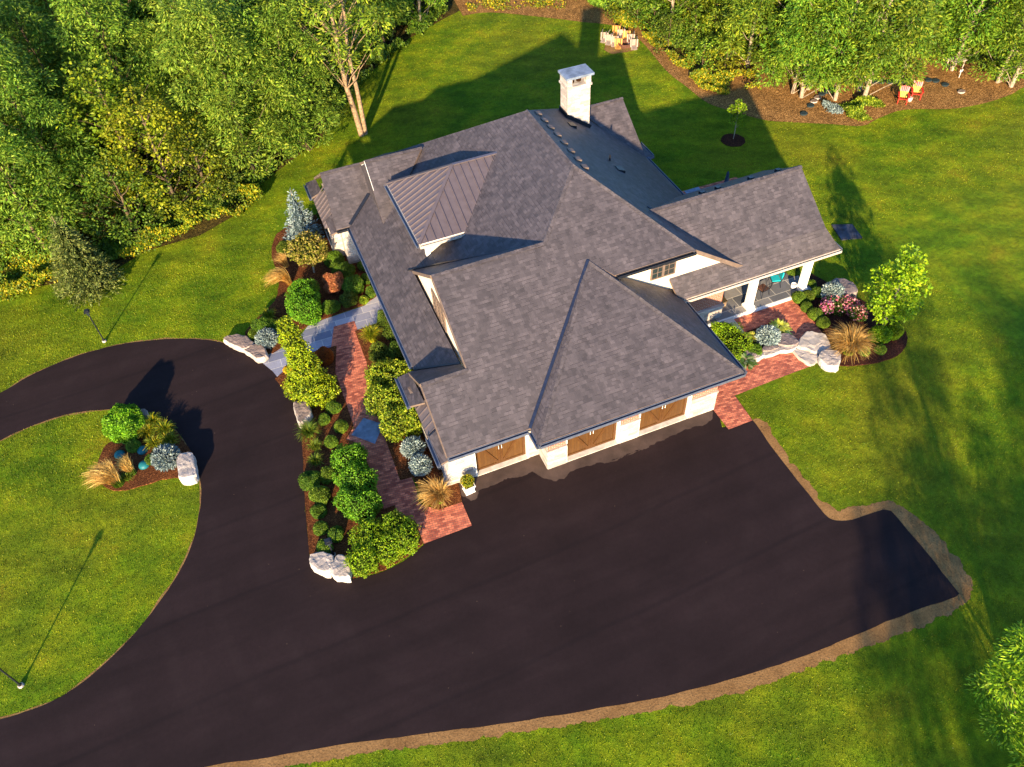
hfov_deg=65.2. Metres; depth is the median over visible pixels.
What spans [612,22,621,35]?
garden chair
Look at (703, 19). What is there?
understorey tree
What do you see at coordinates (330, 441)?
boxwood
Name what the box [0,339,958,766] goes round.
driveway
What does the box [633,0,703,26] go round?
locust tree
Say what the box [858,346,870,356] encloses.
shrub
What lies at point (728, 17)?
locust tree
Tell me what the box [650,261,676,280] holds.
window
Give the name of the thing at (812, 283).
boxwood
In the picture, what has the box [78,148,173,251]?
broadleaf tree
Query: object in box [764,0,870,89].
locust tree
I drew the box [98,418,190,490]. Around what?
mulch bed
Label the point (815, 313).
boxwood
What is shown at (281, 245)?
shrub
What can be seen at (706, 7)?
understorey tree
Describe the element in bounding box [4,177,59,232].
understorey tree
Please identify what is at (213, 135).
understorey tree
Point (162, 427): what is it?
daylily
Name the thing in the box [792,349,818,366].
boulder
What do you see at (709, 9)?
locust tree
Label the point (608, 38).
garden chair
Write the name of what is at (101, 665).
soil edge
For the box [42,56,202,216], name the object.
broadleaf tree
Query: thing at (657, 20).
understorey tree
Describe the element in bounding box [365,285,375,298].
shrub
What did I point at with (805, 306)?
boxwood
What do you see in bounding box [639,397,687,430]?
garage door
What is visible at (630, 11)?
understorey tree
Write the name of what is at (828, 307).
flower clump
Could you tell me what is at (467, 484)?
planter
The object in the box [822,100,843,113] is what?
ground cover
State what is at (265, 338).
globe spruce
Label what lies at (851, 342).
tan grass
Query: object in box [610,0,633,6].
locust tree
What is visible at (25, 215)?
locust tree
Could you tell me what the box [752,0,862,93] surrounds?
locust tree
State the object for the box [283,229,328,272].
hydrangea tree
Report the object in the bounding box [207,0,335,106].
locust tree
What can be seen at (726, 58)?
understorey tree
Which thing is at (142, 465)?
dome cover
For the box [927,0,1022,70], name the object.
locust tree
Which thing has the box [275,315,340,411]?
columnar shrub
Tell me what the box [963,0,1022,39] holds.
locust tree
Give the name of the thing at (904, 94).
garden chair
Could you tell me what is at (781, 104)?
wood chip bed
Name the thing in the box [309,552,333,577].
boulder
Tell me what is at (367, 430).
slate inset
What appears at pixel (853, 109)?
shrub
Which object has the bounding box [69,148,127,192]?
understorey tree
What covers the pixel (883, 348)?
shrub
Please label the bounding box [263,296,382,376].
slate path
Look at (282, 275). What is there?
tan grass
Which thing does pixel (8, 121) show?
locust tree
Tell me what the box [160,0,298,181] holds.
locust tree
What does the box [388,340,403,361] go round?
yew shrub
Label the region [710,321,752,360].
leafy shrub
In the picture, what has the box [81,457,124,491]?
tan grass
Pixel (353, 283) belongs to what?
shrub
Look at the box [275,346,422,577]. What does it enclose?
mulch bed
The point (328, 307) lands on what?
shrub
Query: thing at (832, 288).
globe spruce
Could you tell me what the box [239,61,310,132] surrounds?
understorey tree
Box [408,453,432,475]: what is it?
globe spruce
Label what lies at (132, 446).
shrub
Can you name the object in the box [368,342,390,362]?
yew shrub
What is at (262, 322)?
shrub
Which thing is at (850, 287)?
boulder
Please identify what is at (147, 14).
locust tree
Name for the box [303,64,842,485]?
house
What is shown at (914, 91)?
garden chair
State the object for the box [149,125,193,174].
understorey tree
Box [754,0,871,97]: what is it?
locust tree
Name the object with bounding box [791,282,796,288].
flower pot
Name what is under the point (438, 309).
window
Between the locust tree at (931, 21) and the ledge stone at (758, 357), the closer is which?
the ledge stone at (758, 357)
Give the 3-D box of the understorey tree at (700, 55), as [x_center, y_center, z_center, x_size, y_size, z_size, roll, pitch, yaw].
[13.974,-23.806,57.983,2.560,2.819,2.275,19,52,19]
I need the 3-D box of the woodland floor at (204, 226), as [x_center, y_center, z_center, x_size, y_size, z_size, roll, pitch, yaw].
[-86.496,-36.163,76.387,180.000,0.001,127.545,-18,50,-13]
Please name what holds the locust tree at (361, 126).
on the ground at (970, 243)
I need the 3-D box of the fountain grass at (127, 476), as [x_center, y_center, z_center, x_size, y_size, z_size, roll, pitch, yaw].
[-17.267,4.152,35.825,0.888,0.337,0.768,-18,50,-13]
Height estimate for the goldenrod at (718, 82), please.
1.226 m
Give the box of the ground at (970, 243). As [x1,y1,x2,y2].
[0,11,1023,766]
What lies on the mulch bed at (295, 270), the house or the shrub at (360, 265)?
the shrub at (360, 265)
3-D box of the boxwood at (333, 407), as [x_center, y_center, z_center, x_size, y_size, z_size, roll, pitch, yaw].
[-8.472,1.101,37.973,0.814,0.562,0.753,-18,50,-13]
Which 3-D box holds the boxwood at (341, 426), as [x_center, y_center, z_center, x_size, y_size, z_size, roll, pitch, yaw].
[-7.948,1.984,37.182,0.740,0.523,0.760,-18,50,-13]
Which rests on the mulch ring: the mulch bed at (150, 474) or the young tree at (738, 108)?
the young tree at (738, 108)
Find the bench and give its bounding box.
[722,296,727,306]
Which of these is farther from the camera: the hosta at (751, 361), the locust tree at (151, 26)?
the locust tree at (151, 26)
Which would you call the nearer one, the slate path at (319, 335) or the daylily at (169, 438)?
the daylily at (169, 438)
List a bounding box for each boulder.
[141,409,149,417]
[176,452,198,485]
[223,334,254,352]
[244,344,268,363]
[293,401,312,427]
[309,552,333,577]
[331,554,351,582]
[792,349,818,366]
[796,331,830,355]
[817,350,840,372]
[831,278,857,301]
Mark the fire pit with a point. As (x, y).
(625, 45)
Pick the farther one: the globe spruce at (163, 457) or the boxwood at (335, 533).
the globe spruce at (163, 457)
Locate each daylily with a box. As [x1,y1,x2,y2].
[135,421,156,438]
[143,433,163,449]
[144,411,164,428]
[153,418,176,436]
[157,430,179,444]
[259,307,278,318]
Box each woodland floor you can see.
[0,0,459,289]
[601,0,1019,68]
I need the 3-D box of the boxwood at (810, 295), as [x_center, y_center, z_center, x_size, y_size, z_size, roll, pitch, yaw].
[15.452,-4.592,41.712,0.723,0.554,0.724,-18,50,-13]
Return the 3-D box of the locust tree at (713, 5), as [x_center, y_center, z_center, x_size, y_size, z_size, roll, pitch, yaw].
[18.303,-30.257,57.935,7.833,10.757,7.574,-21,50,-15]
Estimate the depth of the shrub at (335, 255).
45.05 m
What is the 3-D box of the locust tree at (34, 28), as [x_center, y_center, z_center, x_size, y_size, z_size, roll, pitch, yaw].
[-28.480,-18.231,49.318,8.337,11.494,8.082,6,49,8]
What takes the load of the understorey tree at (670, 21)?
on the woodland floor at (681, 54)
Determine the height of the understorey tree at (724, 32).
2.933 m
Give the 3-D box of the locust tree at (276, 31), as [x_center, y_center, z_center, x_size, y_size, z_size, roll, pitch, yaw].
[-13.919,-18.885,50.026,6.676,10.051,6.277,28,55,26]
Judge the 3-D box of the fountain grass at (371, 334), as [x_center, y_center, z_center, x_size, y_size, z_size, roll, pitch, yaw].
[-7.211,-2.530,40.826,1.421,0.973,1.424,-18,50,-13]
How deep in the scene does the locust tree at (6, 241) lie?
45.39 m
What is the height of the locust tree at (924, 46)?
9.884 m
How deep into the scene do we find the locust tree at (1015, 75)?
52.95 m
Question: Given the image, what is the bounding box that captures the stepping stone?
[800,111,807,115]
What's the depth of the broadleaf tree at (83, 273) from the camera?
43.63 m
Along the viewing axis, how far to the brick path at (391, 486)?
36.02 m
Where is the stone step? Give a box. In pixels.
[723,318,743,332]
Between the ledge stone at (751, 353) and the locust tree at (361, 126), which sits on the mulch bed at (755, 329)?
the ledge stone at (751, 353)
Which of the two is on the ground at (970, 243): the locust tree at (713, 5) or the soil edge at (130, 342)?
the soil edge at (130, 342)
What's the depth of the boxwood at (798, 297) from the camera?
41.47 m
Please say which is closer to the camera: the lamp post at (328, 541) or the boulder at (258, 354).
the lamp post at (328, 541)
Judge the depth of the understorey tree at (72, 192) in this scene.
45.64 m
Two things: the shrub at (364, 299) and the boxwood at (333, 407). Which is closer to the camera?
the boxwood at (333, 407)
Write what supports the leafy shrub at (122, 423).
on the mulch bed at (150, 474)
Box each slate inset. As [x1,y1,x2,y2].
[352,418,379,443]
[685,187,699,192]
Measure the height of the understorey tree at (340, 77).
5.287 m
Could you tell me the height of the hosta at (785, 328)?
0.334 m
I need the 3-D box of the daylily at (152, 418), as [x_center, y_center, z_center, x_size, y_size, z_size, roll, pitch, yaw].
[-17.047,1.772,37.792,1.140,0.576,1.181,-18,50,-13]
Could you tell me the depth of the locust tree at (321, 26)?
55.97 m
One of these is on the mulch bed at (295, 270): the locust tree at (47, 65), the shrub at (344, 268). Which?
the shrub at (344, 268)
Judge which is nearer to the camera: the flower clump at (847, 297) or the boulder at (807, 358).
the boulder at (807, 358)
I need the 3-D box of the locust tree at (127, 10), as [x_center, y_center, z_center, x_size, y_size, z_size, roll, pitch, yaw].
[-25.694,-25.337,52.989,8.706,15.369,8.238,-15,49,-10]
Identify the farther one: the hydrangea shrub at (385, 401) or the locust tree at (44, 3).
the locust tree at (44, 3)
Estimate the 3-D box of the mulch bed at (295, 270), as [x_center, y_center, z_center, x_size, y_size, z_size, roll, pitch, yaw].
[-10.688,-6.017,44.860,6.723,0.060,11.915,-2,48,2]
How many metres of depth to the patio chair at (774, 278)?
42.06 m
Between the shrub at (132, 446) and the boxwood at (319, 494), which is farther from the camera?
the shrub at (132, 446)
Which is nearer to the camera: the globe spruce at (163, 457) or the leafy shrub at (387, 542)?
the leafy shrub at (387, 542)
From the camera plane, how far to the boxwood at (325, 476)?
35.16 m
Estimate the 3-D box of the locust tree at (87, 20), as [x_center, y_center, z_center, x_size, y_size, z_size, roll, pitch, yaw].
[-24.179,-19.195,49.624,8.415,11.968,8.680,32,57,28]
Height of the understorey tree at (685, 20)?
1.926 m
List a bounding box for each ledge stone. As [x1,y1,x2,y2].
[745,350,756,359]
[754,352,765,361]
[762,344,778,351]
[764,349,779,357]
[777,333,798,346]
[778,346,795,353]
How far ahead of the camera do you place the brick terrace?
49.09 m
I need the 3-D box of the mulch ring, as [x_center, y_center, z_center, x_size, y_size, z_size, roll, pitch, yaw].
[14.451,-15.888,52.285,1.561,0.060,1.598,-18,50,-13]
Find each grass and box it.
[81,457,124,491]
[114,452,136,474]
[120,471,134,480]
[264,266,292,287]
[271,250,288,267]
[292,417,318,441]
[305,451,323,466]
[306,437,323,452]
[358,322,383,342]
[411,474,452,511]
[823,320,880,361]
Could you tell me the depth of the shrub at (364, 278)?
43.98 m
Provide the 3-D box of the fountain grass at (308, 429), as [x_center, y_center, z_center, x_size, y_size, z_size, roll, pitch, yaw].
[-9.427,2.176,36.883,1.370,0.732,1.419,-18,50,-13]
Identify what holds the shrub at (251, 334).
on the mulch bed at (295, 270)
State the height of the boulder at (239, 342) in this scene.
0.470 m
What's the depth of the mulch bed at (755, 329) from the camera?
40.25 m
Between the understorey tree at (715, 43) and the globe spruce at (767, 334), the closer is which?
the globe spruce at (767, 334)
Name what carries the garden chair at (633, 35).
on the soil patch
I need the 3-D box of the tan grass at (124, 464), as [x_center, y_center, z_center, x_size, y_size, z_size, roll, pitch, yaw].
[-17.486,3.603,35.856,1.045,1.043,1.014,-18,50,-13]
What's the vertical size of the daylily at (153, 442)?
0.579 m
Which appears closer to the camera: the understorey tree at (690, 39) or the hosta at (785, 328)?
the hosta at (785, 328)
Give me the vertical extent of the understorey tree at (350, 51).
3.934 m
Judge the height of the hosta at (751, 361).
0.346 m
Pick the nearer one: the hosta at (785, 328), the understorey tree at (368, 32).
the hosta at (785, 328)
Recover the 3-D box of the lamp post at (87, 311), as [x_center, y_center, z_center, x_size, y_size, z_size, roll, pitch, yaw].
[-21.470,-2.958,41.251,0.280,2.240,0.280,-18,50,-13]
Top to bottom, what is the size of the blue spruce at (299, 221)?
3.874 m
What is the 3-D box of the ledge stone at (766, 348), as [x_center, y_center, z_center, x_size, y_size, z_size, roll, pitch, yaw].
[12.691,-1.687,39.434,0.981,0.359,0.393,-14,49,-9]
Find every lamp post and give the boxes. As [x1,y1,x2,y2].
[0,668,23,688]
[84,309,106,342]
[324,537,335,556]
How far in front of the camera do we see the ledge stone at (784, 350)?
39.30 m
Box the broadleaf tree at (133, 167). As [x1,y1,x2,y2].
[92,84,234,224]
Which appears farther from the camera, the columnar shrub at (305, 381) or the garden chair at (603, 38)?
the garden chair at (603, 38)
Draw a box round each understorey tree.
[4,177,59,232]
[41,160,154,246]
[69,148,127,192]
[81,127,142,179]
[143,74,215,147]
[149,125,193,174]
[181,104,239,162]
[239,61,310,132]
[280,82,326,129]
[282,28,353,100]
[318,26,366,75]
[348,2,389,51]
[387,1,432,17]
[602,0,646,20]
[620,0,651,29]
[622,0,662,24]
[629,0,669,31]
[647,7,686,42]
[649,13,692,54]
[655,0,677,19]
[673,11,694,37]
[674,0,701,21]
[674,0,716,30]
[678,12,711,48]
[678,30,703,54]
[685,39,717,73]
[694,0,729,39]
[702,2,746,48]
[702,38,747,77]
[705,34,723,58]
[713,16,748,54]
[766,66,786,89]
[774,65,798,85]
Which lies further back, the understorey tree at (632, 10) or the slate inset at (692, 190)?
the understorey tree at (632, 10)
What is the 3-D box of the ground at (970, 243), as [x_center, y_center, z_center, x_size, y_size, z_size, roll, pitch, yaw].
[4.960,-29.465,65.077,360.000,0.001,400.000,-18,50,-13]
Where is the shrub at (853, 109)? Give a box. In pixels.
[839,95,885,120]
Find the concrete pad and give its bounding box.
[831,224,861,239]
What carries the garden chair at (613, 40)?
on the soil patch
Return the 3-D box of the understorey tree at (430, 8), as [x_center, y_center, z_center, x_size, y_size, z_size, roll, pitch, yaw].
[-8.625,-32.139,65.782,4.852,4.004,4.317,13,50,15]
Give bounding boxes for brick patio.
[713,300,821,428]
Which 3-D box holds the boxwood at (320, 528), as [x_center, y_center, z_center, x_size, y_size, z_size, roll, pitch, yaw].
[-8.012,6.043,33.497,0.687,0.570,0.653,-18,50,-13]
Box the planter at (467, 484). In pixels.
[460,474,475,495]
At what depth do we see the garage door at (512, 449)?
35.19 m
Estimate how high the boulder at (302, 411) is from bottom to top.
0.613 m
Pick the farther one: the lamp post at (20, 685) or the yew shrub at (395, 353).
the yew shrub at (395, 353)
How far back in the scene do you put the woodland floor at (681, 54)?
60.74 m
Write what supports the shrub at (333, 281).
on the mulch bed at (295, 270)
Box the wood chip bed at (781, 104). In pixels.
[454,0,1023,125]
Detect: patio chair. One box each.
[757,282,773,298]
[767,272,785,287]
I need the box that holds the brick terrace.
[682,177,737,193]
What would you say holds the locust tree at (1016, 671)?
on the ground at (970, 243)
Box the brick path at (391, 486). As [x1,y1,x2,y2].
[331,321,471,543]
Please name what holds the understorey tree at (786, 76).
on the wood chip bed at (781, 104)
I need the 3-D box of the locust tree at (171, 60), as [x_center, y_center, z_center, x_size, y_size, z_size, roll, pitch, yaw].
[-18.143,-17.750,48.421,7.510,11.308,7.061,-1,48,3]
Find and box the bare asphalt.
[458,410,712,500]
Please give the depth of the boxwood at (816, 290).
41.70 m
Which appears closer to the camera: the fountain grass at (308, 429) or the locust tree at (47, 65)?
the fountain grass at (308, 429)
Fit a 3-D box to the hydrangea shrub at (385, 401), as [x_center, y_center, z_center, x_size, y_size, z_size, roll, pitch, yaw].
[-5.453,0.635,37.379,3.037,1.949,4.788,-18,50,-13]
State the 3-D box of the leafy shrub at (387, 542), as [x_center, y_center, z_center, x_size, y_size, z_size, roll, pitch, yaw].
[-5.295,6.394,32.417,3.471,1.566,2.599,-18,50,-13]
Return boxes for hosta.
[738,351,758,370]
[747,331,756,341]
[770,318,792,333]
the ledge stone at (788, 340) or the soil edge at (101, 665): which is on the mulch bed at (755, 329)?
the ledge stone at (788, 340)
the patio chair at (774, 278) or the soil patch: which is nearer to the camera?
the patio chair at (774, 278)
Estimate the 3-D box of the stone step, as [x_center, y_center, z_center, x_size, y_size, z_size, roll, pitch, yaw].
[11.082,-2.938,40.742,0.821,0.150,1.464,-18,50,-13]
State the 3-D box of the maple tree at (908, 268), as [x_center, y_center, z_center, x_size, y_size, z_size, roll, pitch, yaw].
[18.405,-4.513,38.501,2.855,5.176,2.798,-2,48,1]
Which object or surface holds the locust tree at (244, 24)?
on the woodland floor at (204, 226)
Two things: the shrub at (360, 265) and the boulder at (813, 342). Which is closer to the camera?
the boulder at (813, 342)
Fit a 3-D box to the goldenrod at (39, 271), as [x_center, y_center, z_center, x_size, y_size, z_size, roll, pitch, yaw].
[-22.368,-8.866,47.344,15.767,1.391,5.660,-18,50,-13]
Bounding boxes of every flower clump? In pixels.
[818,300,833,314]
[820,293,850,315]
[834,294,859,313]
[844,303,868,321]
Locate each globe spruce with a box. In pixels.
[149,443,179,471]
[254,327,278,348]
[399,436,426,458]
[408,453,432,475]
[755,324,782,346]
[820,280,844,301]
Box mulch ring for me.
[721,133,744,146]
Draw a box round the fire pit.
[618,39,629,48]
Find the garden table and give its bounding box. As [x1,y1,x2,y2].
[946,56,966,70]
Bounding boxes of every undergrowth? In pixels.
[0,0,447,285]
[587,0,1023,81]
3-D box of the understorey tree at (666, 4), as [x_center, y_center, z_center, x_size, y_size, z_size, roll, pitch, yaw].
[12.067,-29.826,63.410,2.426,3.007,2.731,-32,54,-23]
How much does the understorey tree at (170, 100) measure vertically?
5.260 m
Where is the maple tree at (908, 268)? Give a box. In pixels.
[862,241,933,325]
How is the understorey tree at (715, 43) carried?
on the woodland floor at (681, 54)
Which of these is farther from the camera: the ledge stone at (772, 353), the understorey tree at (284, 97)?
the understorey tree at (284, 97)
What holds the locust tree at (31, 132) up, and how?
on the woodland floor at (204, 226)
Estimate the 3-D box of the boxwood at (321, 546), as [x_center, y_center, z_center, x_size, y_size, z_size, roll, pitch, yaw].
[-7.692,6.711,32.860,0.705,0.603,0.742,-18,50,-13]
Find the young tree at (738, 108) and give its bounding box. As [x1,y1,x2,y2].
[727,98,747,138]
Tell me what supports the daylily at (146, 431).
on the mulch bed at (150, 474)
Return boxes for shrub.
[101,402,146,443]
[125,440,141,452]
[145,453,151,464]
[248,328,256,340]
[250,316,276,331]
[271,319,279,329]
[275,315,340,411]
[276,240,288,253]
[284,278,321,325]
[314,346,333,365]
[322,271,343,293]
[322,300,340,314]
[323,250,344,267]
[329,261,354,277]
[329,442,383,523]
[339,291,358,307]
[340,274,363,293]
[342,508,420,578]
[357,261,364,270]
[359,295,368,304]
[360,273,370,283]
[363,357,422,442]
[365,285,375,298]
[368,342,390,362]
[377,309,389,327]
[383,325,396,345]
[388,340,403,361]
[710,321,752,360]
[745,343,761,355]
[839,95,885,120]
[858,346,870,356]
[867,325,893,344]
[874,344,886,354]
[887,322,904,340]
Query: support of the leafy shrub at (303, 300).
on the mulch bed at (295, 270)
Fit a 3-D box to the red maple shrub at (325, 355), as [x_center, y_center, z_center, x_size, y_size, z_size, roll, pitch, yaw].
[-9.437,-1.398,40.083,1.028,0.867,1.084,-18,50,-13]
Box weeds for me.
[466,0,565,11]
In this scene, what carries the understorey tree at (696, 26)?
on the woodland floor at (681, 54)
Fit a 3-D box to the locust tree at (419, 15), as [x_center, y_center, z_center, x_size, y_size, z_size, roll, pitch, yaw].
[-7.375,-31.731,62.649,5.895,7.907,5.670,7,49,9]
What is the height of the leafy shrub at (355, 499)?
1.804 m
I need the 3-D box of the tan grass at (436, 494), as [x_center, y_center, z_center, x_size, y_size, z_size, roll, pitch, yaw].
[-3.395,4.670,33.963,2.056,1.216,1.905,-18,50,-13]
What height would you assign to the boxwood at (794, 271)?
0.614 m
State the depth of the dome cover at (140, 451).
36.82 m
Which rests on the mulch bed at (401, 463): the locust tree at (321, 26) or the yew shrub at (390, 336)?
the yew shrub at (390, 336)
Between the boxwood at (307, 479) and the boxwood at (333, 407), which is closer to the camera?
the boxwood at (307, 479)
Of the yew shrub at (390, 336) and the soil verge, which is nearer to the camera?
the soil verge
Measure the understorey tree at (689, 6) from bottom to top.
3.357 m
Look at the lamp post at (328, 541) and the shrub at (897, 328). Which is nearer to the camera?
the lamp post at (328, 541)
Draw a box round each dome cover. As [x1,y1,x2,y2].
[114,450,124,458]
[137,445,147,454]
[138,460,148,469]
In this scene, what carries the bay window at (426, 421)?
in the house
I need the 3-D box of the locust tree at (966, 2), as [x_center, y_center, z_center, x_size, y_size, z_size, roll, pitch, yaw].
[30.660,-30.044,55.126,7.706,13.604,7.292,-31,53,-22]
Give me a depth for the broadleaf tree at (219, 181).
47.25 m
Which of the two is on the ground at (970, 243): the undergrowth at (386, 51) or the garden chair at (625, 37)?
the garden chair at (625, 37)
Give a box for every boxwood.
[297,470,319,491]
[308,485,330,505]
[310,503,326,518]
[312,520,328,535]
[316,539,333,553]
[318,412,330,425]
[320,466,334,484]
[324,435,338,448]
[325,400,341,413]
[327,525,343,542]
[333,419,348,433]
[785,267,799,275]
[791,291,805,303]
[800,301,812,312]
[803,290,814,301]
[807,279,816,288]
[807,307,823,320]
[811,286,821,297]
[816,316,830,328]
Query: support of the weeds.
on the wood chip bed at (781, 104)
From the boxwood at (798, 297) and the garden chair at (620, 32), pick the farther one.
the garden chair at (620, 32)
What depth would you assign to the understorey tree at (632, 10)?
63.43 m
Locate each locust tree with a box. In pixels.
[0,0,67,126]
[0,0,130,162]
[0,33,102,221]
[0,41,94,204]
[0,122,89,262]
[0,153,42,255]
[2,0,141,100]
[3,0,57,82]
[48,0,195,154]
[52,0,166,81]
[68,0,198,86]
[123,0,260,126]
[129,0,218,68]
[145,0,281,168]
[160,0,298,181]
[185,0,276,76]
[196,0,319,155]
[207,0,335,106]
[215,0,353,76]
[239,0,347,150]
[256,0,393,136]
[277,0,411,65]
[349,0,407,44]
[391,0,446,28]
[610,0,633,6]
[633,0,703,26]
[692,0,741,18]
[707,0,790,68]
[710,0,796,36]
[734,0,829,76]
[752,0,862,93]
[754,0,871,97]
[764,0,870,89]
[788,0,911,100]
[818,0,946,91]
[822,0,947,100]
[872,0,973,67]
[915,0,989,24]
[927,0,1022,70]
[962,0,1023,82]
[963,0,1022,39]
[964,619,1023,766]
[973,0,1023,87]
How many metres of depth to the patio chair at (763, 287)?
41.62 m
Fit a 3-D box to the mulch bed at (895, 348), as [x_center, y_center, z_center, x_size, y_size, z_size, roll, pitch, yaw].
[16.830,-3.450,40.957,4.650,0.060,6.883,-18,50,-13]
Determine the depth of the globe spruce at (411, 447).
35.76 m
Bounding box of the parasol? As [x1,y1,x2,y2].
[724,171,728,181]
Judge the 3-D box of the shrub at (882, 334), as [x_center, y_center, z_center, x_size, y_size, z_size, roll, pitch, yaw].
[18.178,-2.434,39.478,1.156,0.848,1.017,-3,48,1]
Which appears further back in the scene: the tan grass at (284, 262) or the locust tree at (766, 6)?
the locust tree at (766, 6)
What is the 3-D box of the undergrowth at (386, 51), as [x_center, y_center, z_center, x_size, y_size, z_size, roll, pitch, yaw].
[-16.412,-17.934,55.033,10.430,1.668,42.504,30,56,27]
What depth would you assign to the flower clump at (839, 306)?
40.85 m
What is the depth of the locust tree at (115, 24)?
55.93 m
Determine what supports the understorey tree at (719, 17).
on the woodland floor at (681, 54)
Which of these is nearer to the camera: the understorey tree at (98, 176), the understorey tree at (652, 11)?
the understorey tree at (98, 176)
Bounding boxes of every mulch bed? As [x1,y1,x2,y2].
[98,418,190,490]
[245,214,375,353]
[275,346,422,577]
[355,323,461,509]
[710,322,791,368]
[796,273,907,365]
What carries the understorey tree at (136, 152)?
on the woodland floor at (204, 226)
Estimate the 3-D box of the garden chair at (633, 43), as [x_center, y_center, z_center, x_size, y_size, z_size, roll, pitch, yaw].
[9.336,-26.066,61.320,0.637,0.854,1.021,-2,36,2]
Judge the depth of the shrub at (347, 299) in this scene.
42.69 m
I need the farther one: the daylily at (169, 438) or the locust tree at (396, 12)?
the locust tree at (396, 12)
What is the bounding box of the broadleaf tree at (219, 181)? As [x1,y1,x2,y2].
[154,117,242,215]
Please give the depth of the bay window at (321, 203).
45.01 m
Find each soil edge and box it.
[0,409,200,718]
[9,337,273,387]
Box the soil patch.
[604,40,639,53]
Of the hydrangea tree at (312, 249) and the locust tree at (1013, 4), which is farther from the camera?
the locust tree at (1013, 4)
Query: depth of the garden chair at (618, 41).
61.44 m
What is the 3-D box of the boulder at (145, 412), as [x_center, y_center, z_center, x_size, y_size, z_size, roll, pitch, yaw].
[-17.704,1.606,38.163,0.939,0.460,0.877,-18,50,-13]
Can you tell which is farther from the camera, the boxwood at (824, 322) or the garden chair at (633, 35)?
the garden chair at (633, 35)
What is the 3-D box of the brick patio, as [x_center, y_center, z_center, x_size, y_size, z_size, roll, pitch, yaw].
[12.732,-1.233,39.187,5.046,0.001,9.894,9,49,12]
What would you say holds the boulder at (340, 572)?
on the mulch bed at (334, 516)
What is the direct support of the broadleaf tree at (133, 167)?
on the woodland floor at (204, 226)
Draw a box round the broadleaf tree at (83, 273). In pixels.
[46,214,126,311]
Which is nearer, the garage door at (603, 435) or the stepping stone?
the garage door at (603, 435)
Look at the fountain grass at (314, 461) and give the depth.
35.88 m
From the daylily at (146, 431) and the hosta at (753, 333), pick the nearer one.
the daylily at (146, 431)
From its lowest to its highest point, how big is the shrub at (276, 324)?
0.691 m
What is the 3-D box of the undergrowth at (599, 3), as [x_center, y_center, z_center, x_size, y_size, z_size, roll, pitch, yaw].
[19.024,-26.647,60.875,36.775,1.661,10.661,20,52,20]
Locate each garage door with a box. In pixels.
[475,436,525,470]
[567,423,616,456]
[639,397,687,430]
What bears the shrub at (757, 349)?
on the mulch bed at (755, 329)
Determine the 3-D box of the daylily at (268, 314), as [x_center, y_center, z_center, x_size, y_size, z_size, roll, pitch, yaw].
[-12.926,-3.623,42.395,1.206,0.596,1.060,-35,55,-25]
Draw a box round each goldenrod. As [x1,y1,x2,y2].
[0,183,262,302]
[609,5,761,94]
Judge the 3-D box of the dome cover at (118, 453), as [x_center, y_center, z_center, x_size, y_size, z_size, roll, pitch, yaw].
[-18.066,3.225,36.804,0.500,0.210,0.500,-18,50,-13]
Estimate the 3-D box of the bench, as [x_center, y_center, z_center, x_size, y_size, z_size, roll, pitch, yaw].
[10.711,-4.372,41.583,0.440,0.440,1.000,-18,50,-13]
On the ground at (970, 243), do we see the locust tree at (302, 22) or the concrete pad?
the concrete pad
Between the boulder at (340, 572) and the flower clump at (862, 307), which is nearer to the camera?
the boulder at (340, 572)
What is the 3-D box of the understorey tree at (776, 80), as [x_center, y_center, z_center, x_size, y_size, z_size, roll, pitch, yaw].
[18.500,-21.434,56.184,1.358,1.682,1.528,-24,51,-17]
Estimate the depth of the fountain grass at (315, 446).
36.44 m
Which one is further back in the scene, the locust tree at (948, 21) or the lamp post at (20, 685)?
the locust tree at (948, 21)
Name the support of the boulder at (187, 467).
on the mulch bed at (150, 474)
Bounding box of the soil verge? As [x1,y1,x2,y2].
[208,418,972,766]
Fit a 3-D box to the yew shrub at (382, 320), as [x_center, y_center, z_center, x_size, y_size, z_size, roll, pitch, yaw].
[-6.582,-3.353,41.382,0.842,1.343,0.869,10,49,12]
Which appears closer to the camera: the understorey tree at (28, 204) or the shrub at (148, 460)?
the shrub at (148, 460)
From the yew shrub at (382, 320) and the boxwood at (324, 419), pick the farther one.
the yew shrub at (382, 320)
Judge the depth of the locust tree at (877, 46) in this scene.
50.09 m
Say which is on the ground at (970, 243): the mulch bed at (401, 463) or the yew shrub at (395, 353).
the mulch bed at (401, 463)
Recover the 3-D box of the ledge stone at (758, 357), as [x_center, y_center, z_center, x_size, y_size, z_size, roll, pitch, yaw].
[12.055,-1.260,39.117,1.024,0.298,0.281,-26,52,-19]
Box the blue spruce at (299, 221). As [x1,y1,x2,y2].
[283,189,324,240]
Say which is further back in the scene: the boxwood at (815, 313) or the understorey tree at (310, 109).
the understorey tree at (310, 109)
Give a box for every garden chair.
[600,30,609,42]
[605,31,613,44]
[611,33,618,46]
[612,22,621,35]
[614,35,622,48]
[617,26,625,39]
[622,28,630,39]
[627,31,634,43]
[629,36,637,49]
[897,85,909,103]
[910,81,923,99]
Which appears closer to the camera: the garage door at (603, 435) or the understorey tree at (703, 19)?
the garage door at (603, 435)
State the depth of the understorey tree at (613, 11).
63.92 m
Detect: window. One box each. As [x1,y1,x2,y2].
[313,186,344,255]
[415,387,440,468]
[431,288,446,331]
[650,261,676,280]
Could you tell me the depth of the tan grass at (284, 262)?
45.25 m
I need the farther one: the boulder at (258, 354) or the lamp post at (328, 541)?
the boulder at (258, 354)

